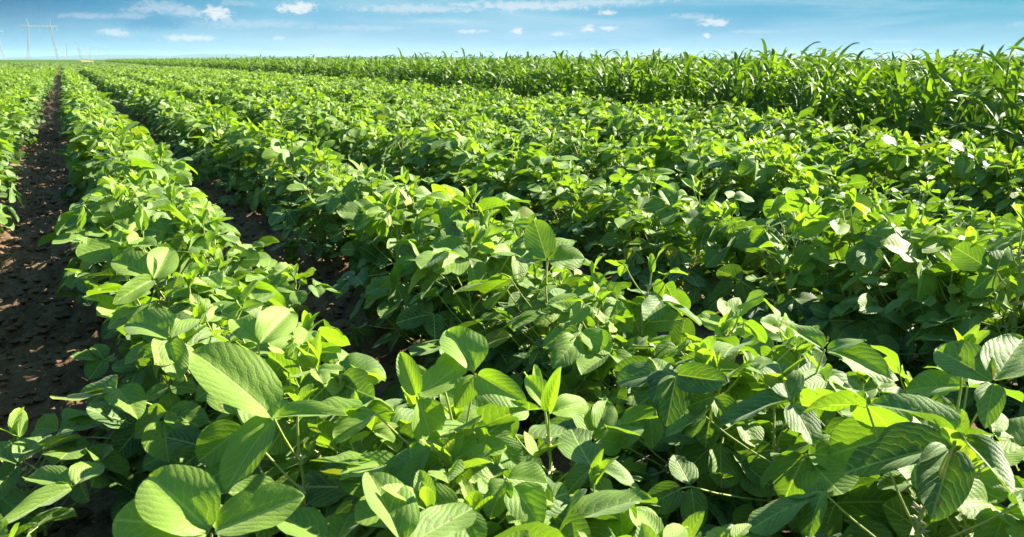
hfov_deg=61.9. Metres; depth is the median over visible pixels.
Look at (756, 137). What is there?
soybean plant
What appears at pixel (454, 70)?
maize plant
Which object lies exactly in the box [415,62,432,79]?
maize plant
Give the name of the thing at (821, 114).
maize plant
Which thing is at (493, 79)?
maize plant
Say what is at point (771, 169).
soybean plant
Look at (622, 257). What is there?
soybean plant
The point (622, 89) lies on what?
maize plant
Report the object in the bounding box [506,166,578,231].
soybean plant
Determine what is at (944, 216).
soybean plant
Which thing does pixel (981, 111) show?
maize plant
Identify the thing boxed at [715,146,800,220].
soybean plant
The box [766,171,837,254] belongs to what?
soybean plant
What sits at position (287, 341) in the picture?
soybean plant
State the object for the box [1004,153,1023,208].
soybean plant
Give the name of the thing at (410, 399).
soybean plant
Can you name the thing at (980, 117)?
maize plant
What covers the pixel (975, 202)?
soybean plant
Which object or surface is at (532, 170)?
soybean plant
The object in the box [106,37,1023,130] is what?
maize crop
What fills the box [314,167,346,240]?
soybean plant
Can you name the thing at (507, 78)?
maize plant
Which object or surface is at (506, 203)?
soybean plant
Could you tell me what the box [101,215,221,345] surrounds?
soybean plant
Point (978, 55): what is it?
maize plant
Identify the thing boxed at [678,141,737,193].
soybean plant
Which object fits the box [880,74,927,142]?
maize plant
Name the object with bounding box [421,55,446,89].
maize plant
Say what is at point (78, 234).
soybean plant
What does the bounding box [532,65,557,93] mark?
maize plant
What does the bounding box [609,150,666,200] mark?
soybean plant
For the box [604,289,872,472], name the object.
soybean plant
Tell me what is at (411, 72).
maize plant
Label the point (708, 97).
maize plant
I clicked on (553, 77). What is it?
maize plant
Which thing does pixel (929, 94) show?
maize plant
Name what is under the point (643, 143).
soybean plant
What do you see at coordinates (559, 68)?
maize plant
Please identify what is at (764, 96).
maize plant
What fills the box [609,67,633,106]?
maize plant
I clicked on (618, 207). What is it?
soybean plant
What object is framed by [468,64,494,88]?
maize plant
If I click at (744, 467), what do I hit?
soybean plant
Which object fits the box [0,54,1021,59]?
hills
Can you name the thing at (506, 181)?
soybean plant
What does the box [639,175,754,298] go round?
soybean plant
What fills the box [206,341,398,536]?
soybean plant
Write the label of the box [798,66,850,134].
maize plant
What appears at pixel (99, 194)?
soybean plant
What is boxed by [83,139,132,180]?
soybean plant
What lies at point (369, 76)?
maize plant
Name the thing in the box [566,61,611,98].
maize plant
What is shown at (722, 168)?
soybean plant
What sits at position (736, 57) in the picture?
maize plant
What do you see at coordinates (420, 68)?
maize plant
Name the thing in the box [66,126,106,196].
soybean plant
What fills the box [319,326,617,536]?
soybean plant
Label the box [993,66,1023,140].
maize plant
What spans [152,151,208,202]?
soybean plant
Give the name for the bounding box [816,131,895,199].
soybean plant
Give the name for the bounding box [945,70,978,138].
maize plant
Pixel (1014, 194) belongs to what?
soybean plant
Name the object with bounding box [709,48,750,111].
maize plant
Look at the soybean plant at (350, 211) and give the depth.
3.16 m
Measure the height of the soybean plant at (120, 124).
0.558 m
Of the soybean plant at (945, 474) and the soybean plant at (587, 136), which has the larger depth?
the soybean plant at (587, 136)
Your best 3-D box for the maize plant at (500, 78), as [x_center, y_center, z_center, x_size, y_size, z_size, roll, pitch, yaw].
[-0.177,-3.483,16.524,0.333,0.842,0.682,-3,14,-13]
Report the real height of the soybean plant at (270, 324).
0.488 m
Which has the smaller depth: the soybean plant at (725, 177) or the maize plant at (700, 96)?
the soybean plant at (725, 177)
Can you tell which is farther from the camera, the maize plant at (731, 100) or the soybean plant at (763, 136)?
the maize plant at (731, 100)
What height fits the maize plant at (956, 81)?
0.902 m
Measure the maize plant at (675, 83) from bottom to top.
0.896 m
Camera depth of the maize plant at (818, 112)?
9.30 m
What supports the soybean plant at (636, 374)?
on the ground
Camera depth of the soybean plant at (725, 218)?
3.65 m
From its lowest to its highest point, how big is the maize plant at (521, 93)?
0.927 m
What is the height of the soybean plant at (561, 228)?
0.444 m
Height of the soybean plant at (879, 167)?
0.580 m
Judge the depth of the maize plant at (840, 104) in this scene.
8.88 m
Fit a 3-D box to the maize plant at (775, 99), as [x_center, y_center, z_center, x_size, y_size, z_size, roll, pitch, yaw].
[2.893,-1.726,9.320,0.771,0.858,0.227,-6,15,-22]
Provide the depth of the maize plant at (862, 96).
8.62 m
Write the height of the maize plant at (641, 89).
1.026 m
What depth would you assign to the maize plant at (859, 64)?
9.31 m
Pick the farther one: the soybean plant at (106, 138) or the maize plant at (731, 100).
the maize plant at (731, 100)
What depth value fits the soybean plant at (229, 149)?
5.71 m
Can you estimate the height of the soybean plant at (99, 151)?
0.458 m
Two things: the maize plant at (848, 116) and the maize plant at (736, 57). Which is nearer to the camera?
the maize plant at (848, 116)
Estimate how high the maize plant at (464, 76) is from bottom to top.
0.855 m
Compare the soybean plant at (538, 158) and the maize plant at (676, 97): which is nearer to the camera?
the soybean plant at (538, 158)
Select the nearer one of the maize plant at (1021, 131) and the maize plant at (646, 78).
the maize plant at (1021, 131)
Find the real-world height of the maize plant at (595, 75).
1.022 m
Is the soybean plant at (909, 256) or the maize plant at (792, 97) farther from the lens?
the maize plant at (792, 97)
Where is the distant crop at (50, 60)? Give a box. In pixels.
[0,60,106,61]
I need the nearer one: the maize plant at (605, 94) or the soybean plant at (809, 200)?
the soybean plant at (809, 200)
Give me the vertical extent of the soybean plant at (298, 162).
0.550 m
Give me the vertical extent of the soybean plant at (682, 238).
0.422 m
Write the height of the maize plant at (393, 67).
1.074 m
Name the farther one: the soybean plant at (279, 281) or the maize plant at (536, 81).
the maize plant at (536, 81)
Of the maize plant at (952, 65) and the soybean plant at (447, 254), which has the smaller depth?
the soybean plant at (447, 254)
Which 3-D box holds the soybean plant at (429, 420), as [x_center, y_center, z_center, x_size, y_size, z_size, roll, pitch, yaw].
[-0.168,0.356,1.397,0.494,0.545,0.404,6,15,23]
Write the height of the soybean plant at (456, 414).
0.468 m
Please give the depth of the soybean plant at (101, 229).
3.14 m
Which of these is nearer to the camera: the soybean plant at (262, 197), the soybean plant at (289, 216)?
the soybean plant at (289, 216)
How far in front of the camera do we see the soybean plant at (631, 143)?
5.29 m
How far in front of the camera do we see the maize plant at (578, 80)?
13.39 m
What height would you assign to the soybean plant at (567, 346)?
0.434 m
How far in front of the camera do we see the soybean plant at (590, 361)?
1.93 m
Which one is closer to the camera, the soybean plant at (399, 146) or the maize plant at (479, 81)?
the soybean plant at (399, 146)
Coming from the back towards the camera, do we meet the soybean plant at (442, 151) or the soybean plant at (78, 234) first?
the soybean plant at (442, 151)
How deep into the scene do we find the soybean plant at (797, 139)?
5.30 m
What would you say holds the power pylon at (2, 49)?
on the ground
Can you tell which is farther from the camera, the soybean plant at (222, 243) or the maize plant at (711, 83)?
the maize plant at (711, 83)
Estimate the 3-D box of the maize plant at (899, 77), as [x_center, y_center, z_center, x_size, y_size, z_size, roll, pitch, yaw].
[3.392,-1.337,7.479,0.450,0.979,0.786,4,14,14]
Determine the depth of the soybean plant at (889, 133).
5.97 m
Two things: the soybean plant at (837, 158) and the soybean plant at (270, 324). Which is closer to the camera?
the soybean plant at (270, 324)
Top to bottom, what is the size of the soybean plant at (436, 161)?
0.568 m
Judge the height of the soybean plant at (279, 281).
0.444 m
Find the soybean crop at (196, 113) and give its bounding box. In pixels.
[0,61,1023,536]
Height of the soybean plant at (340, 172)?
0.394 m
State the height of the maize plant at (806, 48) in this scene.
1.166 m
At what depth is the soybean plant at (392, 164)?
5.91 m
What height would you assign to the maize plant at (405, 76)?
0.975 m
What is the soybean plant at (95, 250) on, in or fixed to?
on the ground
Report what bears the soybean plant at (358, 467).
on the ground
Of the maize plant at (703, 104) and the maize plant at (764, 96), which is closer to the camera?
the maize plant at (764, 96)
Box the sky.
[0,0,1023,57]
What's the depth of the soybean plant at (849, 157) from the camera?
4.99 m
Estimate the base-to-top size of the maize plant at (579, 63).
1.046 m
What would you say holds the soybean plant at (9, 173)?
on the ground
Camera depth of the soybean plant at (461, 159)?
4.94 m
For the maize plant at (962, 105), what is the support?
on the ground
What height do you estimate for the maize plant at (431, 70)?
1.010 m
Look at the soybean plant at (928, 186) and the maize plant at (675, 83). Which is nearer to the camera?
the soybean plant at (928, 186)
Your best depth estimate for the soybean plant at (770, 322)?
1.94 m
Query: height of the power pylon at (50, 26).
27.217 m
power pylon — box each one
[0,31,6,59]
[21,19,59,59]
[63,40,81,59]
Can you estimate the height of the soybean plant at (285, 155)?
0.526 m
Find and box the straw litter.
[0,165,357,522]
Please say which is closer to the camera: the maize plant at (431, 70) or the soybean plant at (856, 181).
the soybean plant at (856, 181)
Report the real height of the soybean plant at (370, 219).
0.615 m
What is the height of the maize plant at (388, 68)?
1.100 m
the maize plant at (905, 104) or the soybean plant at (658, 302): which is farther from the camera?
the maize plant at (905, 104)
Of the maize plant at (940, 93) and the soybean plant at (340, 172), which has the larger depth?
the maize plant at (940, 93)
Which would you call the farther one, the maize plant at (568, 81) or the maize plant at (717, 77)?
the maize plant at (568, 81)
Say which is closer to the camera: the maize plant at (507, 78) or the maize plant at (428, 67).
the maize plant at (507, 78)
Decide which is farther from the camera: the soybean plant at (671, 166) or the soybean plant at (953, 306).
the soybean plant at (671, 166)
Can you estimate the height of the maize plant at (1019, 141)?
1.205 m
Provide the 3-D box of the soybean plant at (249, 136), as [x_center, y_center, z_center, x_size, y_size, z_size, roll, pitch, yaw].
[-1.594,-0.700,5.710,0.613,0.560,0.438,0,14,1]
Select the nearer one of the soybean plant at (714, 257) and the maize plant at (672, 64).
the soybean plant at (714, 257)
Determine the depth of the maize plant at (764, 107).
9.37 m
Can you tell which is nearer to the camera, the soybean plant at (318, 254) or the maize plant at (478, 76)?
the soybean plant at (318, 254)
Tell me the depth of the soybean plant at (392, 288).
2.74 m
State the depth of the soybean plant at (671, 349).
2.01 m
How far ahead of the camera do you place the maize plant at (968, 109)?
7.15 m
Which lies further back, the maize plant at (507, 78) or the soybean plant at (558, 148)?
the maize plant at (507, 78)
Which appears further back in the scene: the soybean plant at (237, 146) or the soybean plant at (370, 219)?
the soybean plant at (237, 146)
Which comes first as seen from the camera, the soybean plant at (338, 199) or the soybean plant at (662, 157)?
the soybean plant at (338, 199)
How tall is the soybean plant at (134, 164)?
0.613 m
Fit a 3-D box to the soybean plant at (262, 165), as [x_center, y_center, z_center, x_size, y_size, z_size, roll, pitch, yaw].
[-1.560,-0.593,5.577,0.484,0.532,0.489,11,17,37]
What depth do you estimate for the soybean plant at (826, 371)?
1.57 m
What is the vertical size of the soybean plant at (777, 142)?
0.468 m
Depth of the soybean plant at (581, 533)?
1.12 m
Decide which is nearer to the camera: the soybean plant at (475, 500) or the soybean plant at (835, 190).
the soybean plant at (475, 500)
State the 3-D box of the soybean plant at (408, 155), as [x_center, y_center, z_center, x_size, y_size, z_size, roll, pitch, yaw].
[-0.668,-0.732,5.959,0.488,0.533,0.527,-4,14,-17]
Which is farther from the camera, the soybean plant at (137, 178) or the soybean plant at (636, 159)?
the soybean plant at (636, 159)
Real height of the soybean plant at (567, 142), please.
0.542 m
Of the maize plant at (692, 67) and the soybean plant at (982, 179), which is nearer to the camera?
the soybean plant at (982, 179)
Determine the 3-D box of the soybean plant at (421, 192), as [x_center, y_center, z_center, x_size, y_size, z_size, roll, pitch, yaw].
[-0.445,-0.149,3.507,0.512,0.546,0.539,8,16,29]
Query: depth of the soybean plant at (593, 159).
6.21 m
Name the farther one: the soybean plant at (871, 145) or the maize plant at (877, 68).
the maize plant at (877, 68)
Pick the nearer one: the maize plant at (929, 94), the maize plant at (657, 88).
the maize plant at (929, 94)
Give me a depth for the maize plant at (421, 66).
20.18 m
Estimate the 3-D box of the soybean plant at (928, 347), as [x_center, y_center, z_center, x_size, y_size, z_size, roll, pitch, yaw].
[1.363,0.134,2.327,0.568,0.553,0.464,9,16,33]
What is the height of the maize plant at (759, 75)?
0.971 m
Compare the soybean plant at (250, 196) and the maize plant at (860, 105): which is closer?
the soybean plant at (250, 196)
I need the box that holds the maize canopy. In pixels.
[590,60,990,64]
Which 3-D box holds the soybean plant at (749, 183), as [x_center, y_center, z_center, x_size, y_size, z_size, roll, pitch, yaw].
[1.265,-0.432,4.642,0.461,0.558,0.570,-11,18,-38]
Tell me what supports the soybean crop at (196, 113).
on the ground
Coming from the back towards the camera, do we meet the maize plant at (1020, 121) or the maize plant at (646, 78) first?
the maize plant at (646, 78)
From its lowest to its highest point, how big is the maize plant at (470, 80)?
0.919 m
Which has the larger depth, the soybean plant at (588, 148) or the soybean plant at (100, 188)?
the soybean plant at (588, 148)
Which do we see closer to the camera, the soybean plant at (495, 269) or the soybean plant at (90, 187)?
the soybean plant at (495, 269)
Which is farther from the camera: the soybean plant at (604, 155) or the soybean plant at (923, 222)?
the soybean plant at (604, 155)
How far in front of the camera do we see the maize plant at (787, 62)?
9.85 m
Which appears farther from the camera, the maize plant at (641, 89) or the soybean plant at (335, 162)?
the maize plant at (641, 89)
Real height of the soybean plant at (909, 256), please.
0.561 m
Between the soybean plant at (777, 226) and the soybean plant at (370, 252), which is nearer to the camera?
the soybean plant at (370, 252)
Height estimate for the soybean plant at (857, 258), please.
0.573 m
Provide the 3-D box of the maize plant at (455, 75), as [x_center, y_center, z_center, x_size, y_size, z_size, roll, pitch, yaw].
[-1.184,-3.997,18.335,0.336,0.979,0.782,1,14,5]
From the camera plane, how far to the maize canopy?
139.48 m
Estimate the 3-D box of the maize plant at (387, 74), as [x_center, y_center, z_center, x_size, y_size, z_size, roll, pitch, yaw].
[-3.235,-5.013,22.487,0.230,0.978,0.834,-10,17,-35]
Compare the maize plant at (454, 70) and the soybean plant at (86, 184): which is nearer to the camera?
the soybean plant at (86, 184)
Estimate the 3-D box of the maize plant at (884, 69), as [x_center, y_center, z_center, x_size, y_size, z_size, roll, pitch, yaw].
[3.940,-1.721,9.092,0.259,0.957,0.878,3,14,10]
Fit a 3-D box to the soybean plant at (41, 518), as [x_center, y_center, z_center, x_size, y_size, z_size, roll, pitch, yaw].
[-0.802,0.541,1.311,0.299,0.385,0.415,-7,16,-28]
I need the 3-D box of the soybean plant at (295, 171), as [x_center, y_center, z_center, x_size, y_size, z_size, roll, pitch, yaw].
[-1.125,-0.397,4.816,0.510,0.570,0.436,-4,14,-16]
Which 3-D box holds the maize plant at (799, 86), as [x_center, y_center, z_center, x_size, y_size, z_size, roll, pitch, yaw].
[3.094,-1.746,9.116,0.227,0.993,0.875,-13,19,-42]
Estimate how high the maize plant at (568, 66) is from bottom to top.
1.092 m
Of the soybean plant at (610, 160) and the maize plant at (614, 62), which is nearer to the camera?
the soybean plant at (610, 160)
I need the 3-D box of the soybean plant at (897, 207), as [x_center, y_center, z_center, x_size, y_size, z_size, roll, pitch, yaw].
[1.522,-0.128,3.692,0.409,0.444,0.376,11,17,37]
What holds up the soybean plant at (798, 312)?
on the ground
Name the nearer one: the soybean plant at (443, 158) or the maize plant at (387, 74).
the soybean plant at (443, 158)
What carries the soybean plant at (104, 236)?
on the ground
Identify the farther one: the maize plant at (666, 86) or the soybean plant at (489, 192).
the maize plant at (666, 86)
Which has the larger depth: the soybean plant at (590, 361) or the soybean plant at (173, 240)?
the soybean plant at (173, 240)
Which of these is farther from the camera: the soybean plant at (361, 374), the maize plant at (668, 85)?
the maize plant at (668, 85)
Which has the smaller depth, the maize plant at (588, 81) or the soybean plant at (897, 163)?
the soybean plant at (897, 163)
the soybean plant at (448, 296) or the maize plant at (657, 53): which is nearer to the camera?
the soybean plant at (448, 296)
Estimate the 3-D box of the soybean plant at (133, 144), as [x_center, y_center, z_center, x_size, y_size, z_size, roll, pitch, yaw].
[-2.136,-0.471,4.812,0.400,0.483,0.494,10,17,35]
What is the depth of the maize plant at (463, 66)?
18.13 m
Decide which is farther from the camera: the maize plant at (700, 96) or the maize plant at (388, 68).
the maize plant at (388, 68)
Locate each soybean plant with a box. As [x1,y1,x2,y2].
[0,139,20,195]
[0,150,24,230]
[0,211,11,234]
[0,406,148,536]
[0,507,76,536]
[38,176,163,299]
[50,308,299,520]
[52,182,189,308]
[60,126,112,201]
[61,140,161,258]
[65,206,206,387]
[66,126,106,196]
[68,127,153,193]
[69,169,197,267]
[70,247,274,443]
[73,136,131,200]
[75,183,181,301]
[79,144,110,193]
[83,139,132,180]
[83,175,133,238]
[84,118,154,146]
[85,128,129,186]
[91,142,159,200]
[93,150,110,186]
[95,142,154,185]
[96,170,131,227]
[100,120,151,146]
[101,132,133,150]
[101,179,208,254]
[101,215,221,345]
[107,149,223,212]
[107,262,239,405]
[109,175,160,240]
[110,136,156,154]
[112,185,235,300]
[112,464,319,536]
[122,132,168,155]
[125,142,197,189]
[125,294,302,476]
[129,302,229,458]
[135,182,242,300]
[141,147,172,159]
[141,306,350,526]
[144,207,298,314]
[151,142,204,193]
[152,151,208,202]
[152,189,289,297]
[152,256,285,386]
[155,176,223,250]
[157,241,265,306]
[159,280,263,421]
[188,342,396,536]
[195,308,298,419]
[201,248,298,321]
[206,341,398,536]
[211,118,281,206]
[225,330,385,536]
[227,125,284,177]
[228,122,295,206]
[229,125,292,198]
[233,138,276,209]
[235,115,310,175]
[237,262,346,361]
[237,310,330,423]
[239,137,302,208]
[246,147,299,211]
[247,391,439,536]
[251,139,315,211]
[260,130,343,200]
[263,140,338,229]
[265,160,319,215]
[267,148,342,238]
[268,164,351,262]
[271,127,298,181]
[276,470,476,536]
[282,135,332,190]
[283,149,349,242]
[294,168,350,241]
[299,180,343,255]
[299,432,651,536]
[300,168,338,227]
[301,159,404,252]
[301,177,374,259]
[304,156,362,255]
[305,164,360,203]
[309,437,508,536]
[312,352,541,509]
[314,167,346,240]
[317,162,422,282]
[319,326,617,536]
[325,386,474,451]
[326,175,392,256]
[333,186,435,346]
[335,167,417,257]
[336,191,435,324]
[348,174,456,271]
[349,216,457,358]
[351,166,435,262]
[360,184,469,288]
[374,200,422,283]
[375,474,569,536]
[377,134,414,179]
[378,126,433,196]
[379,182,419,249]
[382,222,543,400]
[386,150,415,182]
[387,125,439,182]
[389,137,450,189]
[398,183,542,369]
[404,119,453,178]
[410,205,499,299]
[416,122,457,198]
[417,120,473,183]
[417,365,565,482]
[422,232,571,327]
[423,397,541,466]
[425,139,473,191]
[425,205,538,311]
[426,196,533,279]
[427,132,458,188]
[429,128,501,185]
[430,202,558,375]
[431,121,509,191]
[434,137,530,214]
[440,364,657,493]
[446,134,536,206]
[451,211,626,349]
[457,158,515,224]
[457,219,622,424]
[458,144,494,212]
[459,147,506,212]
[462,154,531,216]
[468,142,553,215]
[474,134,567,220]
[492,146,578,217]
[497,449,664,536]
[499,400,651,534]
[501,161,584,224]
[503,281,654,441]
[505,256,641,382]
[505,266,636,372]
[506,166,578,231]
[513,149,576,218]
[522,273,682,390]
[524,168,587,247]
[531,168,595,245]
[537,335,784,528]
[538,160,613,246]
[538,175,614,250]
[546,142,588,175]
[556,129,595,187]
[559,120,622,177]
[561,248,701,452]
[565,144,595,178]
[567,182,635,268]
[568,307,685,457]
[571,135,597,165]
[571,142,616,190]
[575,134,619,177]
[578,530,631,536]
[580,134,623,200]
[585,168,663,231]
[587,156,704,288]
[589,173,657,277]
[591,135,646,187]
[592,140,625,178]
[601,133,678,198]
[601,195,697,296]
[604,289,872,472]
[608,191,683,244]
[608,211,696,300]
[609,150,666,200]
[611,203,696,283]
[616,342,782,536]
[619,140,655,182]
[620,136,656,200]
[630,511,751,536]
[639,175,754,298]
[644,194,737,315]
[644,297,794,489]
[645,357,897,536]
[646,120,731,190]
[649,134,718,211]
[651,196,731,264]
[660,136,731,186]
[667,152,721,193]
[674,320,921,534]
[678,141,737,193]
[679,139,744,199]
[680,298,874,433]
[681,201,766,299]
[691,200,796,317]
[695,138,781,220]
[695,141,776,216]
[696,138,789,216]
[707,128,745,173]
[708,211,864,350]
[709,134,761,190]
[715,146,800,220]
[721,387,1023,536]
[726,200,822,315]
[733,135,776,153]
[737,130,778,159]
[740,178,887,344]
[742,138,794,162]
[751,134,807,172]
[754,138,793,180]
[754,153,835,244]
[754,197,859,300]
[755,149,821,227]
[764,176,819,255]
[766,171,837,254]
[767,363,939,536]
[776,134,828,175]
[779,143,847,205]
[782,165,867,251]
[792,144,823,173]
[793,200,936,370]
[795,181,845,247]
[797,186,908,335]
[801,142,858,195]
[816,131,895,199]
[819,147,845,177]
[819,182,881,235]
[819,203,983,369]
[823,345,1011,536]
[825,214,987,343]
[828,323,1023,536]
[829,132,924,198]
[830,210,970,388]
[838,131,944,210]
[841,133,919,220]
[843,128,923,212]
[848,188,906,258]
[856,128,878,153]
[868,129,910,184]
[870,226,1023,370]
[871,183,925,269]
[874,203,1023,441]
[876,249,1023,414]
[877,441,1023,536]
[881,128,899,144]
[888,180,969,227]
[889,147,960,198]
[890,233,1023,392]
[899,127,967,182]
[905,246,1023,463]
[910,133,992,202]
[911,165,970,199]
[914,137,941,157]
[917,142,1023,226]
[917,190,982,228]
[919,132,963,184]
[924,135,1014,218]
[926,207,990,230]
[935,131,994,188]
[935,208,1014,249]
[951,137,1023,225]
[953,150,1023,214]
[954,154,1023,226]
[967,212,1013,247]
[976,163,1023,225]
[980,142,1011,158]
[1001,204,1023,257]
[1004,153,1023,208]
[1004,159,1023,216]
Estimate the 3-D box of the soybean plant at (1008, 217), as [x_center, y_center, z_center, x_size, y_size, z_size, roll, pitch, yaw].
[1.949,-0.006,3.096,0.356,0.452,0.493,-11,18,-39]
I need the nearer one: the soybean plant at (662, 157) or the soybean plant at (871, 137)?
the soybean plant at (662, 157)
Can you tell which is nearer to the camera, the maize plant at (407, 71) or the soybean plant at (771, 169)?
the soybean plant at (771, 169)
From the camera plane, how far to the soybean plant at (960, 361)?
1.35 m
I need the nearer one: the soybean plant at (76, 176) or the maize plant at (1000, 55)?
the soybean plant at (76, 176)
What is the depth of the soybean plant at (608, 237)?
3.54 m
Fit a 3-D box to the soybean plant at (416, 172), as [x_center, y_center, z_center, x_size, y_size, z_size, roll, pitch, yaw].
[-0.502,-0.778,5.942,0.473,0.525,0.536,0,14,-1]
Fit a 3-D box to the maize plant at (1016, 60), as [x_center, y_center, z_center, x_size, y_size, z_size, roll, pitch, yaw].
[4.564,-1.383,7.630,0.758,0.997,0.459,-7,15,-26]
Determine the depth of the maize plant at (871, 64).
9.05 m
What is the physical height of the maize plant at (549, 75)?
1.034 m
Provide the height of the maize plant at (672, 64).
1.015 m
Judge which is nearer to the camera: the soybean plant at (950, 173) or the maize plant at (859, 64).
the soybean plant at (950, 173)
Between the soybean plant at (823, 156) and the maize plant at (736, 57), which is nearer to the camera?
the soybean plant at (823, 156)
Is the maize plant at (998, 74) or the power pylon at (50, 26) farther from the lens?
the power pylon at (50, 26)
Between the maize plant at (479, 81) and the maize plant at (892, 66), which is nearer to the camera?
the maize plant at (892, 66)
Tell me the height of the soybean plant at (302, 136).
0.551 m
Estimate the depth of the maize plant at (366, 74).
24.23 m
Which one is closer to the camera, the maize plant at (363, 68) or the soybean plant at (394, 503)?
the soybean plant at (394, 503)
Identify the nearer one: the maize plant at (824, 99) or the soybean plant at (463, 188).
the soybean plant at (463, 188)
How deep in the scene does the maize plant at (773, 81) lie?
10.07 m
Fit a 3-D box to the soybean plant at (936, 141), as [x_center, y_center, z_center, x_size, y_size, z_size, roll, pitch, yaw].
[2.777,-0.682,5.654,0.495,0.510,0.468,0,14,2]
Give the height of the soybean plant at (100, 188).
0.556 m
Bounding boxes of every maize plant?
[352,59,373,77]
[356,58,375,77]
[365,61,375,78]
[376,60,381,77]
[379,59,408,82]
[380,54,398,80]
[381,60,396,80]
[382,55,406,80]
[385,55,407,80]
[390,62,407,82]
[394,59,408,80]
[395,59,419,82]
[396,57,420,80]
[399,60,419,78]
[408,52,420,80]
[408,58,432,79]
[410,56,442,81]
[410,58,429,84]
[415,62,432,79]
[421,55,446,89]
[421,67,434,83]
[422,58,447,84]
[427,66,442,89]
[430,57,468,89]
[432,58,459,85]
[436,61,459,87]
[439,59,453,85]
[440,61,454,88]
[443,57,465,90]
[445,61,472,86]
[452,57,467,83]
[453,59,462,84]
[456,65,479,87]
[456,65,479,88]
[463,63,481,87]
[466,60,494,88]
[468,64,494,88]
[473,65,482,87]
[473,68,505,88]
[475,52,515,90]
[476,55,502,83]
[477,54,505,88]
[486,75,511,92]
[489,60,515,96]
[491,60,507,91]
[493,59,528,94]
[495,61,530,92]
[495,68,507,89]
[497,51,518,95]
[498,65,533,95]
[504,56,531,90]
[506,55,522,94]
[509,62,535,100]
[510,72,549,99]
[514,68,542,98]
[523,57,547,100]
[527,69,556,97]
[530,57,568,98]
[531,61,553,97]
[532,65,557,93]
[535,69,562,92]
[543,50,569,95]
[547,74,562,91]
[555,52,569,96]
[559,54,573,99]
[559,62,586,97]
[562,55,590,95]
[564,56,617,100]
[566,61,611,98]
[570,57,595,98]
[572,49,632,102]
[572,56,609,100]
[575,47,616,98]
[584,66,611,102]
[589,57,635,102]
[591,60,629,104]
[600,65,646,104]
[609,53,627,103]
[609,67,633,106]
[610,59,623,102]
[612,58,643,103]
[612,59,659,103]
[616,55,668,108]
[621,53,646,103]
[624,56,670,107]
[627,70,644,104]
[633,53,681,110]
[635,55,665,113]
[637,49,661,104]
[645,58,703,114]
[650,51,684,104]
[652,79,679,103]
[653,70,683,102]
[656,58,669,104]
[664,53,717,108]
[664,56,685,98]
[670,61,715,109]
[673,51,706,102]
[673,63,731,117]
[677,52,703,102]
[678,55,712,120]
[682,62,723,113]
[683,66,726,105]
[684,73,722,118]
[691,53,741,107]
[691,61,751,122]
[704,64,765,107]
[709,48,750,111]
[712,81,732,112]
[715,51,746,100]
[719,71,755,108]
[724,59,792,108]
[726,59,778,110]
[730,50,776,115]
[733,72,766,117]
[745,75,789,112]
[749,55,790,116]
[752,64,787,107]
[752,70,803,123]
[755,69,822,110]
[756,54,829,119]
[759,41,833,119]
[764,81,828,124]
[771,57,839,121]
[773,51,855,121]
[777,51,793,112]
[781,57,847,120]
[783,51,826,119]
[786,61,845,133]
[787,45,870,125]
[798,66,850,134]
[800,42,872,125]
[803,62,871,131]
[818,86,845,125]
[820,83,845,125]
[824,62,881,133]
[825,65,896,142]
[827,65,876,130]
[830,52,901,98]
[831,69,918,139]
[833,48,881,126]
[834,66,894,135]
[838,72,888,142]
[839,70,923,139]
[845,56,873,132]
[847,55,907,128]
[857,53,919,130]
[868,61,893,124]
[869,59,921,130]
[869,61,891,83]
[871,60,951,127]
[872,54,934,129]
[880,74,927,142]
[881,51,936,64]
[888,66,924,138]
[889,53,960,115]
[890,54,968,76]
[891,48,957,140]
[891,54,919,128]
[891,58,968,143]
[892,65,958,142]
[896,70,969,144]
[906,66,1019,146]
[921,51,952,163]
[921,59,957,141]
[922,69,1023,145]
[931,50,990,81]
[933,37,1023,150]
[939,84,1023,148]
[940,56,983,131]
[942,61,992,133]
[943,68,992,137]
[943,87,1006,132]
[945,52,981,75]
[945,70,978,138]
[946,60,967,134]
[962,75,1023,148]
[963,43,1017,145]
[963,46,1023,147]
[968,61,1010,119]
[971,50,983,75]
[973,60,1023,153]
[977,50,1022,142]
[978,77,1021,144]
[979,54,1017,109]
[981,57,1023,109]
[982,49,1011,79]
[991,77,1023,149]
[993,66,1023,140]
[1005,93,1023,123]
[1016,72,1023,150]
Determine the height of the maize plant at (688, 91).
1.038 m
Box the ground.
[0,69,1023,536]
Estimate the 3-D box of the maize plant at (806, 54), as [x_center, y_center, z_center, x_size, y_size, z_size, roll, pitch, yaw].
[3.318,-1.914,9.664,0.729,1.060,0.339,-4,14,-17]
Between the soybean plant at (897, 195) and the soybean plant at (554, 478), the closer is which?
the soybean plant at (554, 478)
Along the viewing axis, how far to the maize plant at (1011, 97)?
6.07 m
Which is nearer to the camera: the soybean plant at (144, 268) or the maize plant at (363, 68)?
the soybean plant at (144, 268)
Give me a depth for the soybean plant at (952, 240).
2.42 m
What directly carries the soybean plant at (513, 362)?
on the ground
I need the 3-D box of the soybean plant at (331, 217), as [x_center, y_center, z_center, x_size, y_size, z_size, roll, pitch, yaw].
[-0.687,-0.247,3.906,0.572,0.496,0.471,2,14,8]
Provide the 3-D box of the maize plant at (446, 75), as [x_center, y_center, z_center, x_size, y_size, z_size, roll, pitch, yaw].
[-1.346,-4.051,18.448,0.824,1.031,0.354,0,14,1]
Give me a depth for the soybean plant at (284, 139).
6.04 m
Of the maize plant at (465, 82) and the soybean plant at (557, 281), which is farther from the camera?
the maize plant at (465, 82)
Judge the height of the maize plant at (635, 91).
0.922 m
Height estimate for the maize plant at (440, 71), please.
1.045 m
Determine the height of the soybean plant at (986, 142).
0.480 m
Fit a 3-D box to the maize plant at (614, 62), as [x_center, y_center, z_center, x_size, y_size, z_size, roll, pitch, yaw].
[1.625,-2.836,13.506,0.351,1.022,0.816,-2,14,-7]
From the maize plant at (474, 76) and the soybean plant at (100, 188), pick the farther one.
the maize plant at (474, 76)

